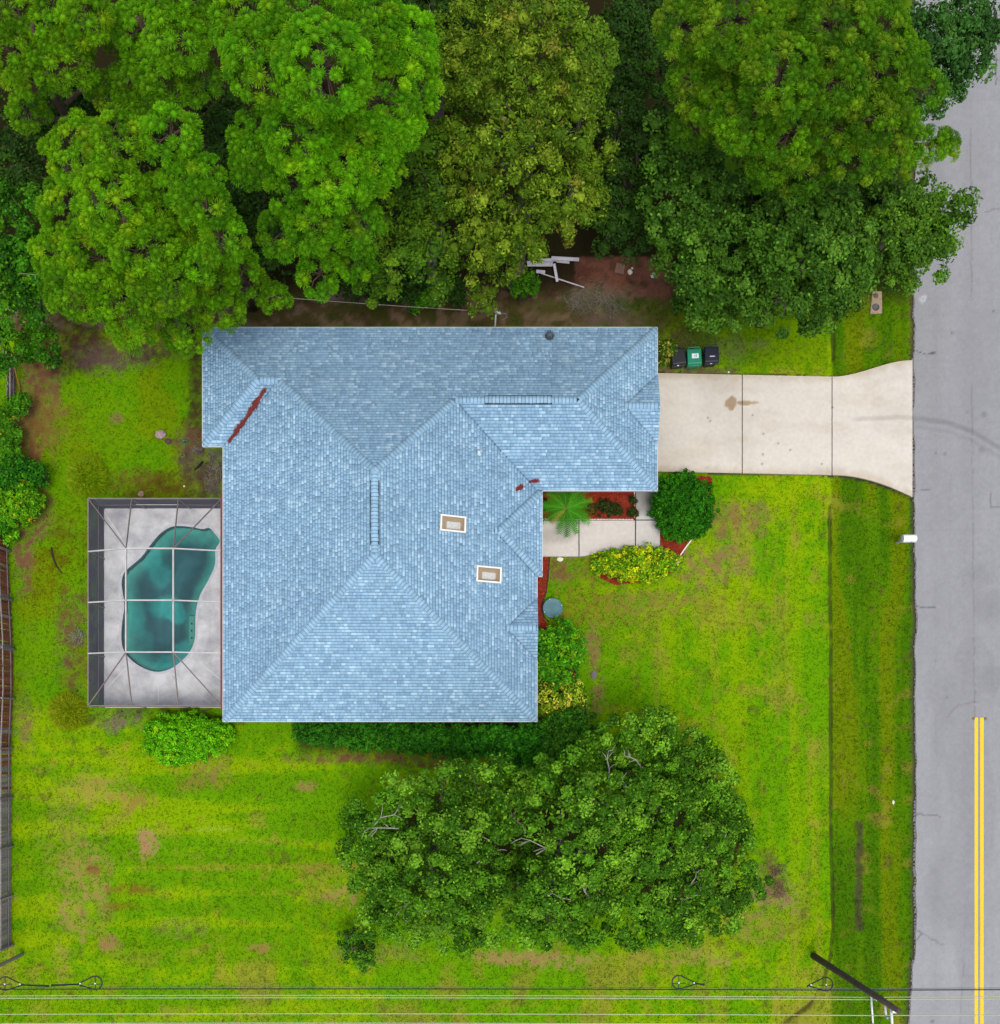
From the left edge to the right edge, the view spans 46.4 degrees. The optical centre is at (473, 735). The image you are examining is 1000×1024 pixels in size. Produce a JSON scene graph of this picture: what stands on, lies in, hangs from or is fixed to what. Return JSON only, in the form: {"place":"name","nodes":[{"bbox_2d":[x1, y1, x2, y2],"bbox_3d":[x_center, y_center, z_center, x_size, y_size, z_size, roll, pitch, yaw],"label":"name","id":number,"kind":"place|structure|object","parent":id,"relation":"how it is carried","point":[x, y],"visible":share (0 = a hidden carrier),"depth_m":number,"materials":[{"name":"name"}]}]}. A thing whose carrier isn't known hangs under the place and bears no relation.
{"place":"outdoors","nodes":[
{"label":"outdoors","id":0,"kind":"place"},
{"bbox_2d":[0,0,916,1023],"bbox_3d":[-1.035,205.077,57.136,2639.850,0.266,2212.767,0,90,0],"label":"ground","id":1,"kind":"structure","parent":0,"point":[650,290],"depth_m":57.03,"materials":[{"name":"plant"}]},
{"bbox_2d":[0,534,15,951],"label":"picket fence","id":2,"kind":"object","parent":1,"relation":"on","point":[7,649],"visible":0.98,"depth_m":56.33,"materials":[{"name":"brown wood"}]},
{"bbox_2d":[0,514,20,546],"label":"shrub","id":3,"kind":"object","parent":1,"relation":"on","point":[8,533],"visible":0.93,"depth_m":55.85,"materials":[{"name":"green plant"}]},
{"bbox_2d":[6,351,15,400],"bbox_3d":[-22.328,-17.228,56.502,0.226,1.094,2.725,0,90,0],"label":"picket fence","id":4,"kind":"object","parent":1,"relation":"on","point":[11,384],"visible":0.52,"depth_m":56.48,"materials":[{"name":"grey wood"}]},
{"bbox_2d":[0,953,23,966],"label":"wooden post","id":5,"kind":"object","parent":1,"relation":"on","point":[12,959],"visible":1,"depth_m":55.57,"materials":[{"name":"grey wood"}]},
{"bbox_2d":[0,391,34,466],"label":"shrub","id":6,"kind":"object","parent":1,"relation":"on","point":[10,432],"visible":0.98,"depth_m":55.58,"materials":[{"name":"green plant"}]},
{"bbox_2d":[0,479,47,527],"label":"shrub","id":7,"kind":"object","parent":1,"relation":"on","point":[16,504],"visible":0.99,"depth_m":55.45,"materials":[{"name":"green plant"}]},
{"bbox_2d":[0,455,49,491],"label":"shrub","id":8,"kind":"object","parent":1,"relation":"on","point":[32,473],"visible":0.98,"depth_m":55.40,"materials":[{"name":"green plant"}]},
{"bbox_2d":[0,176,70,378],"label":"broadleaf tree","id":9,"kind":"object","parent":1,"relation":"on","point":[20,292],"visible":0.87,"depth_m":49.04,"materials":[{"name":"green plant"}]},
{"bbox_2d":[0,71,111,213],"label":"broadleaf tree","id":10,"kind":"object","parent":1,"relation":"on","point":[17,145],"visible":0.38,"depth_m":49.87,"materials":[{"name":"green plant"}]},
{"bbox_2d":[51,547,61,572],"bbox_3d":[-20.411,-8.548,56.944,0.186,0.086,1.396,-22,90,0],"label":"stick","id":11,"kind":"object","parent":1,"relation":"on","point":[54,560],"visible":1,"depth_m":56.92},
{"bbox_2d":[0,0,123,204],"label":"pine tree","id":12,"kind":"object","parent":1,"relation":"on","point":[42,53],"visible":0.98,"depth_m":42.23,"materials":[{"name":"green plant"}]},
{"bbox_2d":[47,691,88,731],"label":"grass clump","id":13,"kind":"object","parent":1,"relation":"on","point":[53,708],"visible":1,"depth_m":56.63,"materials":[{"name":"green plant"}]},
{"bbox_2d":[63,626,84,646],"bbox_3d":[-19.372,-4.811,56.801,1.034,0.437,1.079,0,90,0],"label":"dead brush","id":14,"kind":"object","parent":1,"relation":"on","point":[78,633],"visible":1,"depth_m":56.91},
{"bbox_2d":[64,453,109,497],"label":"grass clump","id":15,"kind":"object","parent":1,"relation":"on","point":[98,464],"visible":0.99,"depth_m":56.52,"materials":[{"name":"green plant"}]},
{"bbox_2d":[26,102,293,359],"bbox_3d":[-13.298,-18.620,49.097,9.365,16.113,7.389,40,90,0],"label":"pine tree","id":16,"kind":"object","parent":1,"relation":"on","point":[131,229],"visible":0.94,"depth_m":43.81,"materials":[{"name":"green plant"}]},
{"bbox_2d":[155,430,165,438],"bbox_3d":[-15.266,-14.714,56.933,0.492,0.264,0.474,37,90,0],"label":"rock","id":17,"kind":"object","parent":1,"relation":"on","point":[160,434],"visible":1,"depth_m":56.85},
{"bbox_2d":[104,509,220,707],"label":"pool deck","id":18,"kind":"structure","parent":1,"relation":"on","point":[146,526],"depth_m":56.97,"materials":[{"name":"concrete"}]},
{"bbox_2d":[87,498,220,707],"bbox_3d":[-14.900,-6.255,55.305,6.301,3.330,9.750,0,90,0],"label":"pool cage","id":19,"kind":"object","parent":18,"relation":"on","point":[96,507],"visible":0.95,"depth_m":55.06,"materials":[{"name":"metal"}]},
{"bbox_2d":[119,523,219,673],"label":"swimming pool","id":20,"kind":"structure","parent":18,"relation":"in","point":[149,576],"depth_m":57.79,"materials":[{"name":"liquid"}]},
{"bbox_2d":[98,0,231,195],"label":"pine tree","id":21,"kind":"object","parent":1,"relation":"on","point":[163,65],"visible":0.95,"depth_m":42.38,"materials":[{"name":"green plant"}]},
{"bbox_2d":[140,708,236,766],"bbox_3d":[-13.781,0.081,56.009,4.679,2.019,2.851,0,90,0],"label":"oval bush","id":22,"kind":"object","parent":1,"relation":"on","point":[181,739],"visible":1,"depth_m":55.72,"materials":[{"name":"green plant"}]},
{"bbox_2d":[136,100,259,312],"bbox_3d":[-9.988,-19.691,48.723,3.137,16.860,5.652,-11,90,0],"label":"pine tree","id":23,"kind":"object","parent":1,"relation":"on","point":[194,187],"visible":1,"depth_m":41.54,"materials":[{"name":"green plant"}]},
{"bbox_2d":[189,442,221,497],"bbox_3d":[-12.648,-12.807,56.814,1.877,0.467,3.149,-9,90,0],"label":"dead brush","id":24,"kind":"object","parent":1,"relation":"on","point":[214,468],"visible":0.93,"depth_m":56.88,"materials":[{"name":"plant"}]},
{"bbox_2d":[189,74,306,270],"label":"broadleaf tree","id":25,"kind":"object","parent":1,"relation":"on","point":[221,118],"visible":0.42,"depth_m":49.26,"materials":[{"name":"green plant"}]},
{"bbox_2d":[207,0,444,302],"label":"pine tree","id":26,"kind":"object","parent":1,"relation":"on","point":[296,31],"visible":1,"depth_m":39.94,"materials":[{"name":"green plant"}]},
{"bbox_2d":[336,926,378,973],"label":"oak tree","id":27,"kind":"object","parent":1,"relation":"on","point":[361,952],"visible":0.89,"depth_m":55.26,"materials":[{"name":"green plant"}]},
{"bbox_2d":[290,722,479,761],"bbox_3d":[-4.210,0.119,56.143,9.242,1.738,2.305,0,90,0],"label":"hedge","id":28,"kind":"object","parent":1,"relation":"on","point":[417,737],"visible":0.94,"depth_m":55.67,"materials":[{"name":"green plant"}]},
{"bbox_2d":[334,259,466,313],"bbox_3d":[-3.487,-21.315,55.726,6.506,2.565,2.425,8,90,0],"label":"shrub","id":29,"kind":"object","parent":1,"relation":"on","point":[410,293],"visible":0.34,"depth_m":55.27,"materials":[{"name":"green plant"}]},
{"bbox_2d":[344,9,480,309],"bbox_3d":[-1.586,-23.679,51.002,5.404,12.329,11.157,21,90,0],"label":"broadleaf tree","id":30,"kind":"object","parent":1,"relation":"on","point":[425,206],"visible":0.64,"depth_m":47.86,"materials":[{"name":"green plant"}]},
{"bbox_2d":[409,283,442,315],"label":"shrub","id":31,"kind":"object","parent":1,"relation":"on","point":[419,302],"visible":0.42,"depth_m":55.59,"materials":[{"name":"green plant"}]},
{"bbox_2d":[202,310,659,721],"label":"house","id":32,"kind":"structure","parent":1,"relation":"on","point":[394,578],"depth_m":53.31,"materials":[{"name":"tile"}]},
{"bbox_2d":[227,388,266,444],"bbox_3d":[-10.435,-14.692,53.680,0.467,0.889,3.070,42,90,0],"label":"pine straw","id":33,"kind":"object","parent":32,"relation":"on","point":[251,409],"visible":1,"depth_m":53.64,"materials":[{"name":"plant"}]},
{"bbox_2d":[19,273,492,311],"bbox_3d":[-8.930,-19.197,50.615,19.984,4.094,0.024,0,90,0],"label":"service wire","id":34,"kind":"object","parent":32,"relation":"on","point":[311,299],"visible":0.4,"depth_m":51.67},
{"bbox_2d":[515,484,524,491],"bbox_3d":[2.152,-11.467,53.881,0.570,0.205,0.289,-42,90,0],"label":"pine straw","id":35,"kind":"object","parent":32,"relation":"on","point":[518,488],"visible":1,"depth_m":53.87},
{"bbox_2d":[529,478,539,483],"bbox_3d":[2.824,-11.802,54.046,0.560,0.114,0.229,-9,90,0],"label":"pine straw","id":36,"kind":"object","parent":32,"relation":"on","point":[534,481],"visible":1,"depth_m":54.03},
{"bbox_2d":[334,752,529,958],"bbox_3d":[-1.786,5.255,52.752,8.969,8.832,9.092,0,90,0],"label":"oak tree","id":37,"kind":"object","parent":1,"relation":"on","point":[449,901],"visible":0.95,"depth_m":50.72,"materials":[{"name":"green plant"}]},
{"bbox_2d":[381,0,484,123],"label":"broadleaf tree","id":38,"kind":"object","parent":1,"relation":"on","point":[466,21],"visible":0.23,"depth_m":48.18,"materials":[{"name":"green plant"}]},
{"bbox_2d":[0,0,901,299],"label":"undergrowth","id":39,"kind":"object","parent":1,"relation":"on","point":[140,166],"visible":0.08,"depth_m":56.60,"materials":[{"name":"green plant"}]},
{"bbox_2d":[460,722,549,774],"bbox_3d":[1.542,0.635,55.804,4.424,2.410,2.864,0,90,0],"label":"hedge","id":40,"kind":"object","parent":1,"relation":"on","point":[520,743],"visible":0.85,"depth_m":55.06,"materials":[{"name":"green plant"}]},
{"bbox_2d":[510,266,541,304],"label":"shrub","id":41,"kind":"object","parent":1,"relation":"on","point":[526,283],"visible":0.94,"depth_m":55.15,"materials":[{"name":"green plant"}]},
{"bbox_2d":[437,0,620,319],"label":"broadleaf tree","id":42,"kind":"object","parent":1,"relation":"on","point":[508,58],"visible":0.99,"depth_m":43.24,"materials":[{"name":"green plant"}]},
{"bbox_2d":[527,261,552,266],"bbox_3d":[3.244,-23.022,56.900,1.248,0.035,0.260,0,90,0],"label":"board","id":43,"kind":"object","parent":1,"relation":"on","point":[545,264],"visible":0.86,"depth_m":56.88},
{"bbox_2d":[538,557,548,650],"bbox_3d":[3.510,-6.077,56.985,1.020,0.042,5.280,0,90,0],"label":"mulch bed","id":44,"kind":"object","parent":1,"relation":"on","point":[540,600],"visible":0.3,"depth_m":56.98,"materials":[{"name":"wood"}]},
{"bbox_2d":[542,557,549,621],"bbox_3d":[3.531,-7.133,56.980,0.425,0.100,3.176,0,90,0],"label":"garden edging","id":45,"kind":"object","parent":1,"relation":"on","point":[546,589],"visible":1,"depth_m":56.93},
{"bbox_2d":[543,598,562,617],"bbox_3d":[3.844,-6.201,56.767,0.980,0.467,0.980,0,90,0],"label":"teal drum","id":46,"kind":"object","parent":1,"relation":"on","point":[552,607],"visible":0.91,"depth_m":56.56,"materials":[{"name":"plastic"}]},
{"bbox_2d":[541,273,583,287],"bbox_3d":[4.356,-22.230,56.950,2.202,0.035,0.050,18,90,0],"label":"board","id":47,"kind":"object","parent":1,"relation":"on","point":[562,280],"visible":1,"depth_m":56.93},
{"bbox_2d":[538,616,587,692],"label":"shrub","id":48,"kind":"object","parent":1,"relation":"on","point":[552,656],"visible":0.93,"depth_m":55.29,"materials":[{"name":"green plant"}]},
{"bbox_2d":[544,662,585,715],"bbox_3d":[4.487,-2.217,56.985,2.100,0.043,3.060,0,90,0],"label":"mulch bed","id":49,"kind":"object","parent":1,"relation":"on","point":[560,691],"visible":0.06,"depth_m":56.98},
{"bbox_2d":[538,675,590,716],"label":"shrub","id":50,"kind":"object","parent":49,"relation":"on","point":[571,698],"visible":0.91,"depth_m":55.68,"materials":[{"name":"yellow plant"}]},
{"bbox_2d":[483,744,653,952],"bbox_3d":[3.984,5.054,52.150,7.322,10.041,9.398,0,90,0],"label":"oak tree","id":51,"kind":"object","parent":1,"relation":"on","point":[541,898],"visible":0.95,"depth_m":49.41,"materials":[{"name":"green plant"}]},
{"bbox_2d":[533,706,606,770],"bbox_3d":[4.449,0.193,55.662,3.836,2.694,2.924,-16,90,0],"label":"shrub","id":52,"kind":"object","parent":1,"relation":"on","point":[566,728],"visible":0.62,"depth_m":54.97,"materials":[{"name":"green plant"}]},
{"bbox_2d":[542,0,620,219],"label":"broadleaf tree","id":53,"kind":"object","parent":1,"relation":"on","point":[580,34],"visible":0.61,"depth_m":45.52,"materials":[{"name":"green plant"}]},
{"bbox_2d":[543,519,632,519],"bbox_3d":[5.562,-10.570,56.980,4.484,0.119,0.059,0,90,0],"label":"garden edging","id":54,"kind":"object","parent":1,"relation":"on","point":[600,519],"visible":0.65,"depth_m":56.94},
{"bbox_2d":[543,492,633,518],"bbox_3d":[5.430,-11.404,56.985,4.860,0.046,1.620,0,90,0],"label":"mulch bed","id":55,"kind":"object","parent":1,"relation":"on","point":[625,500],"visible":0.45,"depth_m":56.98,"materials":[{"name":"wood"}]},
{"bbox_2d":[543,492,594,537],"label":"palm","id":56,"kind":"object","parent":55,"relation":"on","point":[569,506],"visible":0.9,"depth_m":56.25,"materials":[{"name":"green plant"}]},
{"bbox_2d":[583,503,595,515],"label":"plant","id":57,"kind":"object","parent":55,"relation":"on","point":[589,507],"visible":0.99,"depth_m":56.63,"materials":[{"name":"green plant"}]},
{"bbox_2d":[593,497,613,517],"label":"plant","id":58,"kind":"object","parent":55,"relation":"on","point":[605,506],"visible":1,"depth_m":56.60,"materials":[{"name":"green plant"}]},
{"bbox_2d":[609,501,623,515],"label":"plant","id":59,"kind":"object","parent":55,"relation":"on","point":[618,509],"visible":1,"depth_m":56.66,"materials":[{"name":"green plant"}]},
{"bbox_2d":[538,475,711,715],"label":"mulch chips","id":60,"kind":"object","parent":55,"relation":"on","point":[594,496],"visible":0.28,"depth_m":56.94,"materials":[{"name":"wood"}]},
{"bbox_2d":[626,505,638,516],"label":"plant","id":61,"kind":"object","parent":55,"relation":"on","point":[633,511],"visible":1,"depth_m":56.65,"materials":[{"name":"green plant"}]},
{"bbox_2d":[628,495,637,504],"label":"plant","id":62,"kind":"object","parent":55,"relation":"on","point":[633,499],"visible":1,"depth_m":56.67,"materials":[{"name":"green plant"}]},
{"bbox_2d":[591,671,596,678],"bbox_3d":[5.886,-2.983,56.997,0.284,0.113,0.412,0,90,0],"label":"rock","id":63,"kind":"object","parent":1,"relation":"on","point":[593,674],"visible":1,"depth_m":56.97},
{"bbox_2d":[560,277,630,324],"bbox_3d":[5.893,-21.177,56.801,3.487,0.440,2.384,0,90,0],"label":"dead brush","id":64,"kind":"object","parent":1,"relation":"on","point":[586,300],"visible":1,"depth_m":56.89,"materials":[{"name":"plant"}]},
{"bbox_2d":[543,477,659,556],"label":"walkway","id":65,"kind":"structure","parent":1,"relation":"on","point":[595,537],"depth_m":56.97,"materials":[{"name":"concrete"}]},
{"bbox_2d":[614,263,624,273],"bbox_3d":[7.152,-22.816,56.970,0.447,0.030,0.500,12,90,0],"label":"board","id":66,"kind":"object","parent":1,"relation":"on","point":[619,268],"visible":0.86,"depth_m":56.95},
{"bbox_2d":[591,63,675,265],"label":"broadleaf tree","id":67,"kind":"object","parent":1,"relation":"on","point":[618,227],"visible":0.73,"depth_m":50.34,"materials":[{"name":"green plant"}]},
{"bbox_2d":[599,0,675,143],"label":"broadleaf tree","id":68,"kind":"object","parent":1,"relation":"on","point":[627,33],"visible":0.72,"depth_m":49.15,"materials":[{"name":"green plant"}]},
{"bbox_2d":[597,535,686,584],"bbox_3d":[8.361,-8.443,56.986,4.680,0.043,1.952,-23,90,0],"label":"mulch bed","id":69,"kind":"object","parent":1,"relation":"on","point":[664,543],"visible":0.21,"depth_m":56.98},
{"bbox_2d":[590,541,685,584],"bbox_3d":[7.945,-8.343,56.301,4.604,1.428,2.058,0,90,0],"label":"hedge","id":70,"kind":"object","parent":69,"relation":"on","point":[650,563],"visible":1,"depth_m":56.08,"materials":[{"name":"yellow plant"}]},
{"bbox_2d":[658,338,680,367],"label":"shrub","id":71,"kind":"object","parent":1,"relation":"on","point":[666,348],"visible":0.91,"depth_m":56.04,"materials":[{"name":"yellow plant"}]},
{"bbox_2d":[573,703,774,955],"bbox_3d":[8.263,4.107,52.263,7.812,9.819,11.048,-20,90,0],"label":"oak tree","id":72,"kind":"object","parent":1,"relation":"on","point":[669,833],"visible":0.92,"depth_m":49.80,"materials":[{"name":"green plant"}]},
{"bbox_2d":[668,346,686,368],"bbox_3d":[9.839,-18.215,56.485,0.694,1.030,0.925,-8,90,0],"label":"wheelie bin","id":73,"kind":"object","parent":1,"relation":"on","point":[678,359],"visible":0.91,"depth_m":55.97,"materials":[{"name":"black plastic"}]},
{"bbox_2d":[647,468,719,543],"bbox_3d":[10.037,-11.046,55.778,3.421,2.471,3.567,-16,90,0],"label":"round bush","id":74,"kind":"object","parent":1,"relation":"on","point":[682,504],"visible":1,"depth_m":55.52,"materials":[{"name":"green plant"}]},
{"bbox_2d":[685,346,701,368],"bbox_3d":[10.607,-18.215,56.481,0.694,1.038,0.924,-3,90,0],"label":"wheelie bin","id":75,"kind":"object","parent":1,"relation":"on","point":[693,358],"visible":0.88,"depth_m":55.97,"materials":[{"name":"green plastic"}]},
{"bbox_2d":[634,91,753,334],"bbox_3d":[9.274,-21.717,51.775,5.268,10.785,8.235,-39,90,0],"label":"broadleaf tree","id":76,"kind":"object","parent":1,"relation":"on","point":[699,217],"visible":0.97,"depth_m":47.84,"materials":[{"name":"green plant"}]},
{"bbox_2d":[696,476,711,493],"bbox_3d":[11.069,-11.807,56.985,1.200,0.038,1.740,0,90,0],"label":"mulch bed","id":77,"kind":"object","parent":1,"relation":"on","point":[707,478],"visible":0.09,"depth_m":56.99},
{"bbox_2d":[701,345,718,366],"bbox_3d":[11.436,-18.307,56.483,0.718,1.034,0.943,0,90,0],"label":"wheelie bin","id":78,"kind":"object","parent":1,"relation":"on","point":[710,356],"visible":0.95,"depth_m":55.97,"materials":[{"name":"black plastic"}]},
{"bbox_2d":[670,260,763,324],"bbox_3d":[12.132,-21.197,55.777,5.371,2.464,2.699,-33,90,0],"label":"shrub","id":79,"kind":"object","parent":1,"relation":"on","point":[679,305],"visible":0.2,"depth_m":55.54,"materials":[{"name":"green plant"}]},
{"bbox_2d":[765,861,788,902],"bbox_3d":[14.783,7.041,56.794,1.358,0.428,2.153,0,90,0],"label":"dead brush","id":80,"kind":"object","parent":1,"relation":"on","point":[778,887],"visible":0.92,"depth_m":56.90,"materials":[{"name":"plant"}]},
{"bbox_2d":[704,160,879,339],"bbox_3d":[13.930,-19.955,51.387,6.413,11.565,7.342,39,90,0],"label":"broadleaf tree","id":81,"kind":"object","parent":1,"relation":"on","point":[819,250],"visible":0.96,"depth_m":47.79,"materials":[{"name":"green plant"}]},
{"bbox_2d":[709,170,884,278],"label":"broadleaf tree","id":82,"kind":"object","parent":1,"relation":"on","point":[732,246],"visible":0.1,"depth_m":50.37,"materials":[{"name":"green plant"}]},
{"bbox_2d":[650,0,961,206],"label":"pine tree","id":83,"kind":"object","parent":1,"relation":"on","point":[807,55],"visible":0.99,"depth_m":40.97,"materials":[{"name":"green plant"}]},
{"bbox_2d":[810,953,901,1023],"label":"utility pole","id":84,"kind":"object","parent":1,"relation":"on","point":[892,1007],"visible":1,"depth_m":49.45,"materials":[{"name":"brown wood"}]},
{"bbox_2d":[0,1023,710,1023],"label":"overhead wire","id":85,"kind":"object","parent":84,"relation":"attached to","point":[439,1023],"visible":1,"depth_m":47.03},
{"bbox_2d":[0,987,948,988],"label":"overhead wire","id":86,"kind":"object","parent":84,"relation":"attached to","point":[550,987],"visible":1,"depth_m":50.24,"materials":[{"name":"metal"}]},
{"bbox_2d":[0,997,957,999],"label":"overhead wire","id":87,"kind":"object","parent":84,"relation":"attached to","point":[473,997],"visible":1,"depth_m":49.06,"materials":[{"name":"metal"}]},
{"bbox_2d":[0,988,999,990],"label":"overhead wire","id":88,"kind":"object","parent":84,"relation":"attached to","point":[485,989],"visible":1,"depth_m":50.30,"materials":[{"name":"metal"}]},
{"bbox_2d":[0,976,48,990],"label":"cable loop","id":89,"kind":"object","parent":88,"relation":"attached to","point":[20,984],"visible":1,"depth_m":50.22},
{"bbox_2d":[51,976,102,989],"bbox_3d":[-17.073,10.634,50.236,2.222,0.081,0.636,0,90,0],"label":"cable loop","id":90,"kind":"object","parent":88,"relation":"attached to","point":[79,983],"visible":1,"depth_m":50.22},
{"bbox_2d":[671,975,703,988],"bbox_3d":[9.236,10.606,50.236,1.426,0.081,0.636,0,90,0],"label":"cable loop","id":91,"kind":"object","parent":88,"relation":"attached to","point":[695,983],"visible":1,"depth_m":50.23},
{"bbox_2d":[807,977,832,991],"bbox_3d":[14.925,10.689,50.236,1.149,0.081,0.636,0,90,0],"label":"cable loop","id":92,"kind":"object","parent":88,"relation":"attached to","point":[821,985],"visible":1,"depth_m":50.23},
{"bbox_2d":[0,1013,999,1015],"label":"overhead wire","id":93,"kind":"object","parent":84,"relation":"attached to","point":[499,1013],"visible":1,"depth_m":47.69,"materials":[{"name":"metal"}]},
{"bbox_2d":[1,995,999,997],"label":"overhead wire","id":94,"kind":"object","parent":84,"relation":"attached to","point":[433,995],"visible":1,"depth_m":49.19,"materials":[{"name":"black"}]},
{"bbox_2d":[870,291,881,313],"bbox_3d":[19.741,-21.250,57.265,0.597,0.180,1.118,0,90,0],"label":"utility pad","id":95,"kind":"object","parent":1,"relation":"on","point":[876,306],"visible":0.98,"depth_m":57.20,"materials":[{"name":"concrete"}]},
{"bbox_2d":[896,534,916,543],"bbox_3d":[20.843,-9.444,56.440,0.670,1.520,0.392,0,90,0],"label":"mailbox","id":96,"kind":"object","parent":1,"relation":"on","point":[908,538],"visible":1,"depth_m":55.73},
{"bbox_2d":[855,156,983,296],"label":"broadleaf tree","id":97,"kind":"object","parent":1,"relation":"on","point":[900,214],"visible":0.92,"depth_m":48.86,"materials":[{"name":"green plant"}]},
{"bbox_2d":[854,0,999,160],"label":"broadleaf tree","id":98,"kind":"object","parent":1,"relation":"on","point":[955,58],"visible":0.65,"depth_m":47.10,"materials":[{"name":"green plant"}]},
{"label":"board","id":99,"kind":"object","parent":1,"relation":"on","visible":0},
{"bbox_2d":[542,258,561,261],"bbox_3d":[3.739,-23.181,56.830,1.248,0.035,0.160,-3,90,0],"label":"board","id":100,"kind":"object","parent":99,"relation":"on","point":[547,260],"visible":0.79,"depth_m":56.81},
{"bbox_2d":[551,256,578,260],"bbox_3d":[4.465,-23.207,56.760,1.340,0.035,0.170,3,90,0],"label":"board","id":101,"kind":"object","parent":100,"relation":"on","point":[565,258],"visible":1,"depth_m":56.74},
{"bbox_2d":[553,264,558,281],"bbox_3d":[3.993,-22.498,56.680,0.130,0.035,0.884,-10,90,0],"label":"board","id":102,"kind":"object","parent":101,"relation":"on","point":[555,272],"visible":1,"depth_m":56.66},
{"bbox_2d":[658,360,912,497],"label":"driveway","id":103,"kind":"structure","parent":0,"point":[859,425],"depth_m":56.97,"materials":[{"name":"concrete"}]},
{"bbox_2d":[908,267,917,1023],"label":"road shoulder","id":104,"kind":"object","parent":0,"point":[915,802],"visible":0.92,"depth_m":56.99},
{"bbox_2d":[910,0,999,1023],"bbox_3d":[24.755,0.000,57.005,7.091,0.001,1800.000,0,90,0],"label":"road","id":105,"kind":"structure","parent":0,"point":[956,409],"depth_m":57.01,"materials":[{"name":"asphalt"}]},
{"bbox_2d":[975,718,977,1023],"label":"road marking","id":106,"kind":"object","parent":105,"relation":"on","point":[976,868],"visible":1,"depth_m":57.00,"materials":[{"name":"yellow paint"}]},
{"bbox_2d":[980,718,983,1023],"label":"road marking","id":107,"kind":"object","parent":105,"relation":"on","point":[981,868],"visible":1,"depth_m":57.00,"materials":[{"name":"yellow paint"}]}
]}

